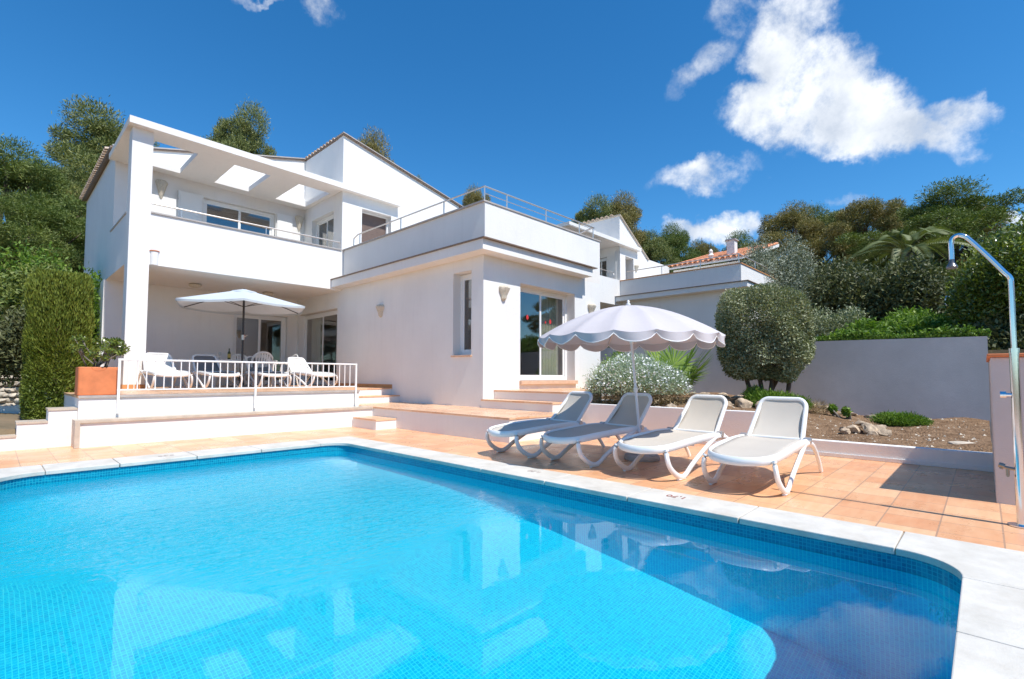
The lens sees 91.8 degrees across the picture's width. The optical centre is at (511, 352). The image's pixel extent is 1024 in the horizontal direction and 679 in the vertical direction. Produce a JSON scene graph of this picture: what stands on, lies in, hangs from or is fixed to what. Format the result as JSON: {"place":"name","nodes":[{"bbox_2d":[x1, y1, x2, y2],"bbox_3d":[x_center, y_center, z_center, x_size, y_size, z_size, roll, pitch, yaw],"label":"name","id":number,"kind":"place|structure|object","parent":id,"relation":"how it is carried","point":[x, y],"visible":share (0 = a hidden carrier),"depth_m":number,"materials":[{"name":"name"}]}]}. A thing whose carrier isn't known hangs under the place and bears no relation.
{"place":"outdoors","nodes":[
{"label":"outdoors","id":0,"kind":"place"},
{"bbox_2d":[45,385,616,448],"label":"terrace","id":1,"kind":"structure","parent":0,"point":[146,416],"depth_m":8.93,"materials":[{"name":"white paint"}]},
{"bbox_2d":[74,367,117,394],"bbox_3d":[-6.507,0.440,7.769,0.404,0.436,0.480,-2,-4,44],"label":"planter","id":2,"kind":"object","parent":1,"relation":"on","point":[95,380],"visible":0.97,"depth_m":7.62,"materials":[{"name":"ceramic"}]},
{"bbox_2d":[69,334,130,366],"bbox_3d":[-6.481,-0.032,7.833,0.771,0.533,0.842,-2,-4,44],"label":"potted shrub","id":3,"kind":"object","parent":2,"relation":"on","point":[113,347],"visible":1,"depth_m":7.72,"materials":[{"name":"green plant"}]},
{"bbox_2d":[136,353,192,388],"bbox_3d":[-7.639,0.393,10.909,1.803,0.829,0.754,-2,-4,44],"label":"sun lounger","id":4,"kind":"object","parent":1,"relation":"on","point":[160,368],"visible":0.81,"depth_m":11.13,"materials":[{"name":"white plastic"}]},
{"bbox_2d":[197,353,226,386],"bbox_3d":[-8.401,0.474,13.921,0.616,0.952,0.624,-2,-3,39],"label":"garden chair","id":5,"kind":"object","parent":1,"relation":"on","point":[219,363],"visible":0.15,"depth_m":13.96,"materials":[{"name":"white plastic"}]},
{"bbox_2d":[184,354,242,387],"bbox_3d":[-7.051,0.434,11.742,1.803,0.829,0.754,-2,-4,42],"label":"sun lounger","id":6,"kind":"object","parent":1,"relation":"on","point":[216,368],"visible":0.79,"depth_m":11.96,"materials":[{"name":"white plastic"}]},
{"bbox_2d":[116,358,356,413],"bbox_3d":[-4.730,0.590,9.163,0.033,0.855,4.060,-2,-4,44],"label":"railing","id":7,"kind":"object","parent":1,"relation":"on","point":[255,387],"visible":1,"depth_m":8.90,"materials":[{"name":"white metal"}]},
{"bbox_2d":[175,289,304,387],"bbox_3d":[-6.578,-0.354,12.118,2.891,2.440,2.974,-2,-4,44],"label":"parasol","id":8,"kind":"object","parent":1,"relation":"on","point":[243,302],"visible":0.9,"depth_m":12.14,"materials":[{"name":"white fabric"}]},
{"bbox_2d":[228,354,253,385],"bbox_3d":[-7.879,0.499,14.426,0.624,0.952,0.616,3,-4,-42],"label":"garden chair","id":9,"kind":"object","parent":1,"relation":"on","point":[237,364],"visible":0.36,"depth_m":14.55,"materials":[{"name":"white plastic"}]},
{"bbox_2d":[205,359,276,386],"bbox_3d":[-7.518,0.574,13.701,0.960,0.738,1.700,-2,-4,44],"label":"dining table","id":10,"kind":"object","parent":1,"relation":"on","point":[214,381],"visible":0.19,"depth_m":13.17,"materials":[{"name":"white plastic"}]},
{"bbox_2d":[227,348,230,358],"bbox_3d":[-7.636,0.036,13.384,0.078,0.300,0.078,-2,-4,44],"label":"wine bottle","id":11,"kind":"object","parent":10,"relation":"on","point":[229,355],"visible":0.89,"depth_m":13.36,"materials":[{"name":"green glass"}]},
{"bbox_2d":[244,351,273,386],"bbox_3d":[-6.786,0.448,13.289,0.616,0.952,0.624,-2,-4,41],"label":"garden chair","id":12,"kind":"object","parent":1,"relation":"on","point":[262,359],"visible":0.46,"depth_m":13.16,"materials":[{"name":"white plastic"}]},
{"bbox_2d":[257,355,276,385],"bbox_3d":[-7.414,0.518,14.812,0.624,0.952,0.616,2,-4,-40],"label":"garden chair","id":13,"kind":"object","parent":1,"relation":"on","point":[269,377],"visible":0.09,"depth_m":14.89,"materials":[{"name":"white plastic"}]},
{"bbox_2d":[243,356,291,386],"bbox_3d":[-6.296,0.480,12.680,0.754,0.829,1.803,3,-4,-44],"label":"sun lounger","id":14,"kind":"object","parent":1,"relation":"on","point":[265,371],"visible":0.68,"depth_m":12.67,"materials":[{"name":"white plastic"}]},
{"bbox_2d":[271,354,298,385],"bbox_3d":[-6.665,0.510,14.603,0.624,0.952,0.616,-2,-4,42],"label":"garden chair","id":15,"kind":"object","parent":1,"relation":"on","point":[295,355],"visible":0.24,"depth_m":14.59,"materials":[{"name":"white plastic"}]},
{"bbox_2d":[279,357,337,386],"bbox_3d":[-5.507,0.521,13.502,1.804,0.829,0.754,-2,-3,38],"label":"sun lounger","id":16,"kind":"object","parent":1,"relation":"on","point":[297,366],"visible":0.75,"depth_m":13.62,"materials":[{"name":"white plastic"}]},
{"bbox_2d":[0,427,1023,551],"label":"pool deck","id":17,"kind":"structure","parent":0,"point":[954,504],"depth_m":5.20,"materials":[{"name":"tile"}]},
{"bbox_2d":[0,407,77,450],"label":"stepped wall","id":18,"kind":"structure","parent":17,"relation":"on","point":[53,429],"depth_m":7.17,"materials":[{"name":"white paint"}]},
{"bbox_2d":[0,436,1023,678],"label":"swimming pool","id":19,"kind":"structure","parent":17,"relation":"in","point":[986,582],"depth_m":3.63,"materials":[{"name":"tile"}]},
{"bbox_2d":[0,451,959,678],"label":"water","id":20,"kind":"structure","parent":19,"relation":"in","point":[334,565],"depth_m":2.75,"materials":[{"name":"blue liquid"}]},
{"bbox_2d":[485,391,604,457],"bbox_3d":[0.459,0.973,6.995,1.803,0.829,0.701,2,-4,-39],"label":"sun lounger","id":21,"kind":"object","parent":17,"relation":"on","point":[572,408],"visible":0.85,"depth_m":6.96,"materials":[{"name":"white plastic"}]},
{"bbox_2d":[539,393,663,467],"bbox_3d":[1.157,0.945,6.366,1.803,0.829,0.701,2,-4,-39],"label":"sun lounger","id":22,"kind":"object","parent":17,"relation":"on","point":[621,418],"visible":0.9,"depth_m":6.30,"materials":[{"name":"white plastic"}]},
{"bbox_2d":[537,300,725,461],"bbox_3d":[1.412,0.346,6.033,2.212,1.985,2.207,-2,-4,44],"label":"parasol","id":23,"kind":"object","parent":17,"relation":"on","point":[628,327],"visible":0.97,"depth_m":5.45,"materials":[{"name":"white fabric"}]},
{"bbox_2d":[613,394,728,480],"bbox_3d":[1.899,0.914,5.673,1.804,0.829,0.701,3,-4,-42],"label":"sun lounger","id":24,"kind":"object","parent":17,"relation":"on","point":[700,419],"visible":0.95,"depth_m":5.65,"materials":[{"name":"white plastic"}]},
{"bbox_2d":[701,396,822,495],"bbox_3d":[2.566,0.887,5.055,0.701,0.829,1.804,-2,-4,43],"label":"sun lounger","id":25,"kind":"object","parent":17,"relation":"on","point":[775,434],"visible":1,"depth_m":5.07,"materials":[{"name":"white plastic"}]},
{"bbox_2d":[581,403,992,471],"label":"planting bed wall","id":26,"kind":"structure","parent":17,"relation":"on","point":[735,422],"depth_m":6.43,"materials":[{"name":"white paint"}]},
{"bbox_2d":[946,233,1023,528],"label":"outdoor shower","id":27,"kind":"object","parent":17,"relation":"on","point":[1016,405],"visible":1,"depth_m":3.54,"materials":[{"name":"silver metal"}]},
{"bbox_2d":[986,353,1023,504],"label":"shower wall","id":28,"kind":"structure","parent":17,"relation":"on","point":[1001,415],"depth_m":4.15,"materials":[{"name":"paint"}]},
{"bbox_2d":[0,349,1023,452],"bbox_3d":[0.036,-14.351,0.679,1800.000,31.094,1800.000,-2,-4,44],"label":"ground","id":29,"kind":"structure","parent":0,"point":[7,424],"depth_m":8.69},
{"bbox_2d":[0,406,19,413],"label":"garden kerb","id":30,"kind":"structure","parent":29,"relation":"on","point":[10,409],"depth_m":9.97,"materials":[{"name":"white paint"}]},
{"bbox_2d":[0,375,33,405],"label":"dry stone wall","id":31,"kind":"structure","parent":29,"relation":"on","point":[9,397],"depth_m":10.98,"materials":[{"name":"white stone"}]},
{"bbox_2d":[0,300,78,388],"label":"garden shrub","id":32,"kind":"object","parent":29,"relation":"on","point":[11,333],"visible":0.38,"depth_m":9.60,"materials":[{"name":"green plant"}]},
{"bbox_2d":[1,189,83,272],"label":"pine tree","id":33,"kind":"object","parent":29,"relation":"on","point":[73,216],"depth_m":22.53,"materials":[{"name":"green plant"}]},
{"bbox_2d":[0,185,85,275],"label":"pine tree","id":34,"kind":"object","parent":29,"relation":"on","point":[31,220],"visible":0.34,"depth_m":17.86,"materials":[{"name":"green plant"}]},
{"bbox_2d":[0,133,86,269],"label":"pine tree","id":35,"kind":"object","parent":29,"relation":"on","point":[27,173],"visible":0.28,"depth_m":20.80,"materials":[{"name":"green plant"}]},
{"bbox_2d":[5,162,92,202],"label":"pine tree","id":36,"kind":"object","parent":29,"relation":"on","point":[74,184],"visible":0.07,"depth_m":26.93,"materials":[{"name":"green plant"}]},
{"bbox_2d":[0,252,101,383],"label":"garden shrub","id":37,"kind":"object","parent":29,"relation":"on","point":[13,295],"visible":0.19,"depth_m":12.16,"materials":[{"name":"green plant"}]},
{"bbox_2d":[0,236,101,397],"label":"garden shrub","id":38,"kind":"object","parent":29,"relation":"on","point":[36,258],"visible":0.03,"depth_m":13.42,"materials":[{"name":"green plant"}]},
{"bbox_2d":[18,267,95,419],"bbox_3d":[-8.322,-0.084,9.107,0.969,2.887,1.035,-2,-4,44],"label":"conifer hedge","id":39,"kind":"object","parent":29,"relation":"on","point":[52,290],"visible":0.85,"depth_m":8.79,"materials":[{"name":"green plant"}]},
{"bbox_2d":[33,94,159,194],"bbox_3d":[-24.770,-7.074,31.673,11.551,18.181,11.105,0,-3,0],"label":"pine tree","id":40,"kind":"object","parent":29,"relation":"on","point":[104,131],"visible":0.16,"depth_m":29.86,"materials":[{"name":"green plant"}]},
{"bbox_2d":[200,97,276,155],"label":"pine tree","id":41,"kind":"object","parent":29,"relation":"on","point":[242,131],"visible":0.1,"depth_m":38.50,"materials":[{"name":"green plant"}]},
{"bbox_2d":[79,115,600,406],"bbox_3d":[-5.965,-2.429,15.328,15.095,8.571,10.020,-2,-4,44],"label":"villa","id":42,"kind":"object","parent":29,"relation":"on","point":[406,286],"visible":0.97,"depth_m":13.27,"materials":[{"name":"white paint"}]},
{"bbox_2d":[203,199,273,235],"bbox_3d":[-8.489,-3.821,15.425,0.070,1.430,2.060,-2,-4,44],"label":"balcony window","id":43,"kind":"structure","parent":42,"relation":"in","point":[271,221],"depth_m":15.42,"materials":[{"name":"white metal"}]},
{"bbox_2d":[232,315,285,384],"bbox_3d":[-8.285,-0.094,16.228,0.070,2.260,1.650,-2,-4,44],"label":"sliding door","id":44,"kind":"structure","parent":42,"relation":"in","point":[283,320],"depth_m":16.34,"materials":[{"name":"white metal"}]},
{"bbox_2d":[303,310,336,384],"bbox_3d":[-6.053,-0.128,16.130,2.720,2.330,0.264,-2,-4,44],"label":"sliding door","id":45,"kind":"structure","parent":42,"relation":"in","point":[317,335],"depth_m":16.68,"materials":[{"name":"white metal"}]},
{"bbox_2d":[316,214,333,245],"bbox_3d":[-5.928,-3.271,15.908,1.500,2.170,0.070,-2,-4,44],"label":"balcony door","id":46,"kind":"structure","parent":42,"relation":"in","point":[327,219],"depth_m":16.14,"materials":[{"name":"white metal"}]},
{"bbox_2d":[460,273,471,354],"bbox_3d":[-0.940,-0.862,11.188,0.620,1.845,0.070,-2,-4,44],"label":"slot window","id":47,"kind":"structure","parent":42,"relation":"in","point":[468,276],"depth_m":11.32,"materials":[{"name":"white metal"}]},
{"bbox_2d":[520,286,566,379],"bbox_3d":[0.626,-0.434,12.383,0.264,2.240,2.090,-2,-4,44],"label":"sliding door","id":48,"kind":"structure","parent":42,"relation":"in","point":[548,301],"depth_m":12.78,"materials":[{"name":"white metal"}]},
{"bbox_2d":[357,124,393,162],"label":"pine tree","id":49,"kind":"object","parent":29,"relation":"on","point":[374,146],"visible":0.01,"depth_m":44.48,"materials":[{"name":"green plant"}]},
{"bbox_2d":[462,182,490,205],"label":"pine tree","id":50,"kind":"object","parent":29,"relation":"on","point":[474,197],"visible":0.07,"depth_m":51.68,"materials":[{"name":"green plant"}]},
{"bbox_2d":[571,192,613,223],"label":"pine tree","id":51,"kind":"object","parent":29,"relation":"on","point":[590,212],"visible":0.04,"depth_m":48.78,"materials":[{"name":"green plant"}]},
{"bbox_2d":[600,189,660,263],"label":"pine tree","id":52,"kind":"object","parent":29,"relation":"on","point":[631,214],"visible":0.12,"depth_m":52.14,"materials":[{"name":"green plant"}]},
{"bbox_2d":[640,227,680,272],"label":"pine tree","id":53,"kind":"object","parent":29,"relation":"on","point":[655,246],"visible":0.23,"depth_m":49.65,"materials":[{"name":"green plant"}]},
{"bbox_2d":[557,214,779,334],"bbox_3d":[5.087,-2.178,24.251,14.100,7.569,12.452,-2,-4,44],"label":"neighbour villa","id":54,"kind":"object","parent":29,"relation":"on","point":[631,272],"visible":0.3,"depth_m":20.52,"materials":[{"name":"white paint"}]},
{"bbox_2d":[600,258,606,276],"bbox_3d":[4.036,-3.309,22.325,0.800,1.840,0.070,-2,-4,44],"label":"balcony door","id":55,"kind":"structure","parent":54,"relation":"in","point":[604,259],"depth_m":22.25,"materials":[{"name":"white metal"}]},
{"bbox_2d":[658,220,708,272],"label":"pine tree","id":56,"kind":"object","parent":29,"relation":"on","point":[677,241],"visible":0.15,"depth_m":53.95,"materials":[{"name":"green plant"}]},
{"bbox_2d":[688,238,721,267],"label":"pine tree","id":57,"kind":"object","parent":29,"relation":"on","point":[704,247],"visible":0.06,"depth_m":55.41,"materials":[{"name":"green plant"}]},
{"bbox_2d":[719,229,752,263],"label":"pine tree","id":58,"kind":"object","parent":29,"relation":"on","point":[740,239],"visible":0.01,"depth_m":55.80,"materials":[{"name":"green plant"}]},
{"bbox_2d":[738,240,755,259],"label":"pine tree","id":59,"kind":"object","parent":29,"relation":"on","point":[746,244],"depth_m":44.75,"materials":[{"name":"green plant"}]},
{"bbox_2d":[741,227,819,317],"bbox_3d":[11.548,-2.480,21.387,4.216,6.302,3.518,0,-3,-7],"label":"olive tree","id":60,"kind":"object","parent":29,"relation":"on","point":[777,267],"visible":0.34,"depth_m":21.10,"materials":[{"name":"green plant"}]},
{"bbox_2d":[739,199,832,276],"bbox_3d":[21.572,-5.258,38.770,9.441,13.397,8.557,2,-3,-28],"label":"pine tree","id":61,"kind":"object","parent":29,"relation":"on","point":[794,220],"visible":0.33,"depth_m":37.53,"materials":[{"name":"green plant"}]},
{"bbox_2d":[600,336,991,442],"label":"boundary wall","id":62,"kind":"structure","parent":29,"relation":"on","point":[939,378],"depth_m":9.98,"materials":[{"name":"paint"}]},
{"bbox_2d":[607,323,991,347],"bbox_3d":[3.886,-0.309,14.115,14.058,0.474,0.633,-2,-4,44],"label":"wall ivy","id":63,"kind":"object","parent":62,"relation":"on","point":[938,332],"depth_m":9.89,"materials":[{"name":"green plant"}]},
{"bbox_2d":[779,200,870,276],"bbox_3d":[24.812,-5.470,38.799,8.818,13.876,9.172,-1,-3,22],"label":"pine tree","id":64,"kind":"object","parent":29,"relation":"on","point":[828,218],"visible":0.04,"depth_m":38.63,"materials":[{"name":"green plant"}]},
{"bbox_2d":[808,299,869,336],"bbox_3d":[9.276,-0.611,14.339,2.119,1.902,2.045,-2,-4,44],"label":"clipped shrub","id":65,"kind":"object","parent":29,"relation":"on","point":[824,324],"visible":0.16,"depth_m":13.96,"materials":[{"name":"green plant"}]},
{"bbox_2d":[800,251,889,327],"bbox_3d":[12.007,-1.577,17.482,3.570,4.139,4.554,-2,-4,44],"label":"evergreen tree","id":66,"kind":"object","parent":29,"relation":"on","point":[822,291],"visible":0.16,"depth_m":16.91,"materials":[{"name":"green plant"}]},
{"bbox_2d":[831,326,896,340],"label":"shrub","id":67,"kind":"object","parent":29,"relation":"on","point":[880,329],"visible":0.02,"depth_m":11.91,"materials":[{"name":"green plant"}]},
{"bbox_2d":[808,196,964,286],"bbox_3d":[25.454,-5.059,34.722,9.841,12.635,8.920,0,-3,3],"label":"pine tree","id":68,"kind":"object","parent":29,"relation":"on","point":[866,213],"visible":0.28,"depth_m":34.32,"materials":[{"name":"green plant"}]},
{"bbox_2d":[828,248,954,322],"bbox_3d":[12.200,-1.345,15.886,3.322,3.493,3.888,-2,-4,44],"label":"evergreen tree","id":69,"kind":"object","parent":29,"relation":"on","point":[909,285],"visible":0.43,"depth_m":14.81,"materials":[{"name":"green plant"}]},
{"bbox_2d":[844,314,941,338],"bbox_3d":[9.596,-0.346,12.508,2.024,1.343,2.015,-2,-4,44],"label":"shrub","id":70,"kind":"object","parent":29,"relation":"on","point":[907,328],"visible":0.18,"depth_m":11.92,"materials":[{"name":"green plant"}]},
{"bbox_2d":[842,225,982,270],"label":"date palm","id":71,"kind":"object","parent":29,"relation":"on","point":[911,238],"visible":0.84,"depth_m":21.08,"materials":[{"name":"green palm fronds"},{"name":"palm trunk bark"}]},
{"bbox_2d":[833,174,1023,278],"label":"pine tree","id":72,"kind":"object","parent":29,"relation":"on","point":[963,214],"visible":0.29,"depth_m":27.32,"materials":[{"name":"green plant"}]},
{"bbox_2d":[879,305,978,333],"bbox_3d":[10.478,-0.485,12.318,2.519,1.612,2.377,-2,-4,44],"label":"shrub","id":73,"kind":"object","parent":29,"relation":"on","point":[900,315],"visible":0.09,"depth_m":12.35,"materials":[{"name":"green plant"}]},
{"bbox_2d":[925,268,975,315],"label":"evergreen tree","id":74,"kind":"object","parent":29,"relation":"on","point":[946,281],"visible":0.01,"depth_m":15.27,"materials":[{"name":"green plant"}]},
{"bbox_2d":[927,316,974,337],"bbox_3d":[10.617,-0.331,11.394,2.023,1.158,1.802,-2,-4,44],"label":"shrub","id":75,"kind":"object","parent":29,"relation":"on","point":[940,323],"visible":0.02,"depth_m":11.46,"materials":[{"name":"green plant"}]},
{"bbox_2d":[913,204,1017,268],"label":"pine tree","id":76,"kind":"object","parent":29,"relation":"on","point":[986,230],"visible":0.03,"depth_m":29.30,"materials":[{"name":"green plant"}]},
{"bbox_2d":[937,207,1023,336],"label":"laurel bush","id":77,"kind":"object","parent":29,"relation":"on","point":[984,283],"visible":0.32,"depth_m":10.48,"materials":[{"name":"green plant"}]},
{"bbox_2d":[942,229,1023,278],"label":"pine tree","id":78,"kind":"object","parent":29,"relation":"on","point":[951,272],"visible":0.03,"depth_m":25.74,"materials":[{"name":"green plant"}]},
{"bbox_2d":[971,290,1023,349],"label":"shade shrub","id":79,"kind":"object","parent":29,"relation":"on","point":[999,339],"visible":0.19,"depth_m":9.96,"materials":[{"name":"green plant"}]},
{"bbox_2d":[595,392,991,452],"bbox_3d":[1.957,1.252,12.137,14.040,0.565,4.650,-2,-4,44],"label":"garden bed","id":80,"kind":"object","parent":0,"point":[969,429],"visible":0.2,"depth_m":7.65,"materials":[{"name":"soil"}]},
{"bbox_2d":[597,351,624,370],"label":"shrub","id":81,"kind":"object","parent":80,"relation":"on","point":[613,355],"visible":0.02,"depth_m":12.94,"materials":[{"name":"green plant"}]},
{"bbox_2d":[577,350,694,406],"bbox_3d":[2.454,0.532,9.759,2.053,1.264,2.184,-2,-4,44],"label":"flowering bush","id":82,"kind":"object","parent":80,"relation":"on","point":[614,377],"visible":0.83,"depth_m":9.33,"materials":[{"name":"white plant"}]},
{"bbox_2d":[657,403,676,406],"bbox_3d":[2.788,0.968,8.592,0.730,0.202,0.240,-2,-3,32],"label":"rock pile","id":83,"kind":"object","parent":80,"relation":"on","point":[671,405],"visible":0.17,"depth_m":8.55,"materials":[{"name":"stone"}]},
{"bbox_2d":[647,345,713,385],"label":"fan palm","id":84,"kind":"object","parent":80,"relation":"on","point":[685,365],"visible":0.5,"depth_m":10.19,"materials":[{"name":"green plant"}]},
{"bbox_2d":[728,398,758,407],"bbox_3d":[4.419,0.982,9.437,0.919,0.245,0.337,-1,-3,20],"label":"rock pile","id":85,"kind":"object","parent":80,"relation":"on","point":[742,403],"visible":0.38,"depth_m":9.36,"materials":[{"name":"stone"}]},
{"bbox_2d":[714,282,815,393],"bbox_3d":[5.154,-0.170,10.203,1.897,2.463,1.894,-2,-4,44],"label":"topiary tree","id":86,"kind":"object","parent":80,"relation":"on","point":[789,340],"visible":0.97,"depth_m":9.63,"materials":[{"name":"green plant"}]},
{"bbox_2d":[741,384,814,409],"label":"juniper","id":87,"kind":"object","parent":80,"relation":"on","point":[754,395],"visible":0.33,"depth_m":9.47,"materials":[{"name":"green plant"}]},
{"bbox_2d":[675,392,931,419],"bbox_3d":[5.506,1.148,11.189,6.066,0.512,0.315,-3,-4,44],"label":"stone edging","id":88,"kind":"object","parent":80,"relation":"on","point":[740,396],"visible":0.14,"depth_m":11.43,"materials":[{"name":"stone"}]},
{"bbox_2d":[809,399,829,413],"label":"dry twig plant","id":89,"kind":"object","parent":80,"relation":"on","point":[821,409],"visible":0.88,"depth_m":9.68,"materials":[{"name":"brown plant"}]},
{"bbox_2d":[827,403,841,417],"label":"seedling","id":90,"kind":"object","parent":80,"relation":"on","point":[832,409],"visible":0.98,"depth_m":9.50,"materials":[{"name":"green plant"}]},
{"bbox_2d":[839,406,852,419],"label":"seedling","id":91,"kind":"object","parent":80,"relation":"on","point":[845,411],"visible":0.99,"depth_m":9.37,"materials":[{"name":"green plant"}]},
{"bbox_2d":[839,420,891,436],"bbox_3d":[5.417,1.175,7.610,0.687,0.240,0.468,-2,-4,44],"label":"rock pile","id":92,"kind":"object","parent":80,"relation":"on","point":[871,429],"visible":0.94,"depth_m":7.54,"materials":[{"name":"stone"}]},
{"bbox_2d":[867,409,933,426],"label":"juniper","id":93,"kind":"object","parent":80,"relation":"on","point":[902,418],"visible":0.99,"depth_m":8.29,"materials":[{"name":"green plant"}]},
{"bbox_2d":[948,441,972,443],"bbox_3d":[5.825,1.169,6.392,0.322,0.051,0.268,-2,-4,44],"label":"flat stone","id":94,"kind":"object","parent":80,"relation":"on","point":[957,442],"visible":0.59,"depth_m":6.39,"materials":[{"name":"white stone"}]}
]}

